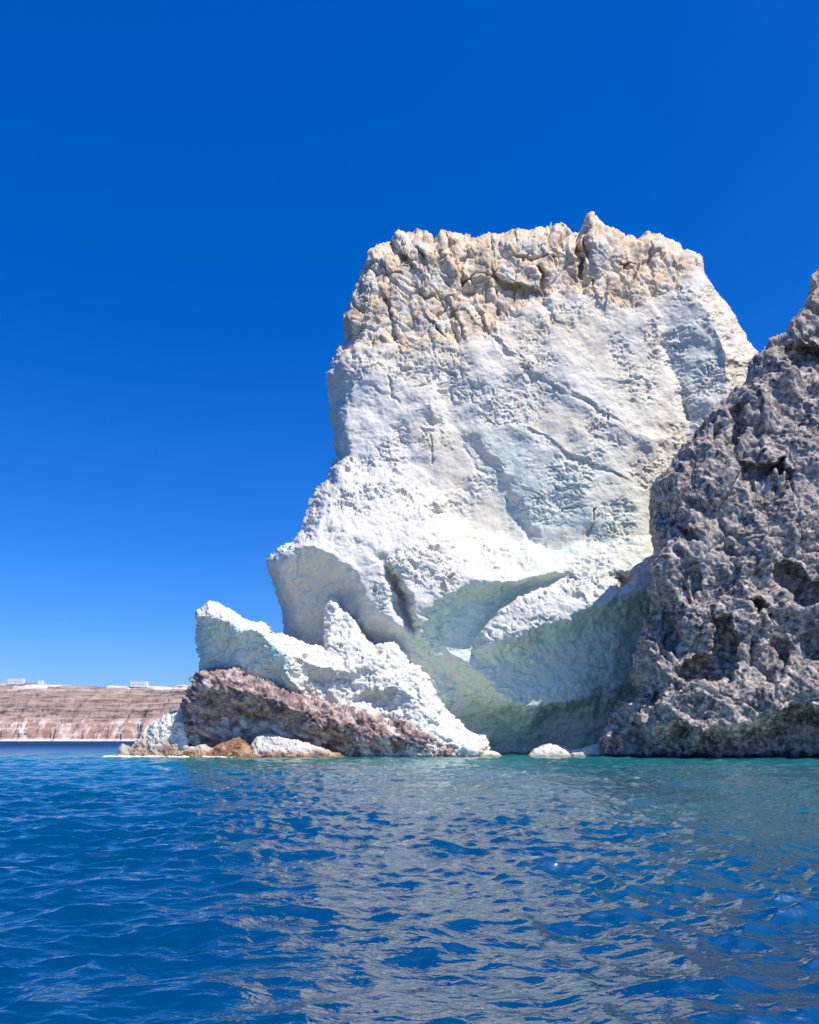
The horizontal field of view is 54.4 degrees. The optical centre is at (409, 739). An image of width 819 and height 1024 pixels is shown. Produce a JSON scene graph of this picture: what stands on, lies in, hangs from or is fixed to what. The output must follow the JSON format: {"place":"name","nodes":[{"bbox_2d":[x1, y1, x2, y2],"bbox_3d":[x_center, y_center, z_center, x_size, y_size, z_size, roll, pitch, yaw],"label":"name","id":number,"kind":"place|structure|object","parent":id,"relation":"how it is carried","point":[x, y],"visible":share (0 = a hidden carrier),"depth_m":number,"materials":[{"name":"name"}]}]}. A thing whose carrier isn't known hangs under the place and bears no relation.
{"place":"outdoors","nodes":[
{"label":"outdoors","id":0,"kind":"place"},
{"bbox_2d":[0,682,191,740],"bbox_3d":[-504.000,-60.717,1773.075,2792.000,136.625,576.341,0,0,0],"label":"hills","id":1,"kind":"structure","parent":0,"point":[41,712],"depth_m":1599.51,"materials":[{"name":"brown stone"}]},
{"bbox_2d":[8,678,24,684],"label":"white house","id":2,"kind":"structure","parent":1,"relation":"on","point":[16,681],"depth_m":1752.00,"materials":[{"name":"grey paint"}]},
{"bbox_2d":[130,681,147,686],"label":"white house","id":3,"kind":"structure","parent":1,"relation":"on","point":[138,683],"depth_m":1752.00,"materials":[{"name":"grey paint"}]},
{"bbox_2d":[0,741,818,1023],"bbox_3d":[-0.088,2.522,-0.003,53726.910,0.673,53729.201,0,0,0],"label":"sea","id":4,"kind":"structure","parent":0,"point":[506,888],"depth_m":13.54,"materials":[{"name":"liquid"}]},
{"bbox_2d":[117,743,130,755],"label":"tip rock","id":5,"kind":"object","parent":4,"relation":"in","point":[123,749],"visible":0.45,"depth_m":116.61,"materials":[{"name":"beige stone"}]},
{"bbox_2d":[130,709,189,755],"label":"shore rock","id":6,"kind":"object","parent":4,"relation":"in","point":[166,735],"visible":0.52,"depth_m":117.02,"materials":[{"name":"white stone"}]},
{"bbox_2d":[102,755,233,756],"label":"surf","id":7,"kind":"structure","parent":4,"relation":"on","point":[153,756],"depth_m":113.58,"materials":[{"name":"liquid"}]},
{"bbox_2d":[183,744,212,756],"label":"waterline rock","id":8,"kind":"object","parent":4,"relation":"in","point":[200,750],"visible":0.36,"depth_m":112.78,"materials":[{"name":"white stone"}]},
{"bbox_2d":[212,737,255,757],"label":"waterline rock","id":9,"kind":"object","parent":4,"relation":"in","point":[238,747],"visible":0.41,"depth_m":112.84,"materials":[{"name":"brown stone"}]},
{"bbox_2d":[251,733,344,757],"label":"waterline rock","id":10,"kind":"object","parent":4,"relation":"in","point":[267,745],"visible":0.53,"depth_m":112.63,"materials":[{"name":"white stone"}]},
{"bbox_2d":[180,665,460,756],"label":"reddish outcrop","id":11,"kind":"object","parent":4,"relation":"in","point":[213,697],"visible":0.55,"depth_m":115.74,"materials":[{"name":"brown stone"}]},
{"bbox_2d":[191,595,489,756],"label":"white headland","id":12,"kind":"structure","parent":4,"relation":"in","point":[349,664],"depth_m":119.25,"materials":[{"name":"white stone"}]},
{"bbox_2d":[480,750,501,756],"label":"pale boulder","id":13,"kind":"object","parent":4,"relation":"in","point":[487,753],"visible":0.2,"depth_m":119.03,"materials":[{"name":"white stone"}]},
{"bbox_2d":[528,743,570,756],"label":"pale boulder","id":14,"kind":"object","parent":4,"relation":"in","point":[548,749],"visible":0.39,"depth_m":119.40,"materials":[{"name":"white stone"}]},
{"bbox_2d":[570,743,601,756],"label":"pale boulder","id":15,"kind":"object","parent":4,"relation":"in","point":[593,750],"visible":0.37,"depth_m":119.31,"materials":[{"name":"grey stone"}]},
{"bbox_2d":[0,0,818,686],"label":"sky","id":16,"kind":"structure","parent":0,"point":[195,195],"materials":[{"name":"blue"}]},
{"bbox_2d":[266,211,758,753],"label":"white cliff","id":17,"kind":"structure","parent":0,"point":[516,417],"depth_m":138.40,"materials":[{"name":"white stone"}]},
{"bbox_2d":[598,269,818,758],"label":"dark cliff","id":18,"kind":"structure","parent":0,"point":[725,657],"depth_m":110.91,"materials":[{"name":"grey stone"}]}
]}

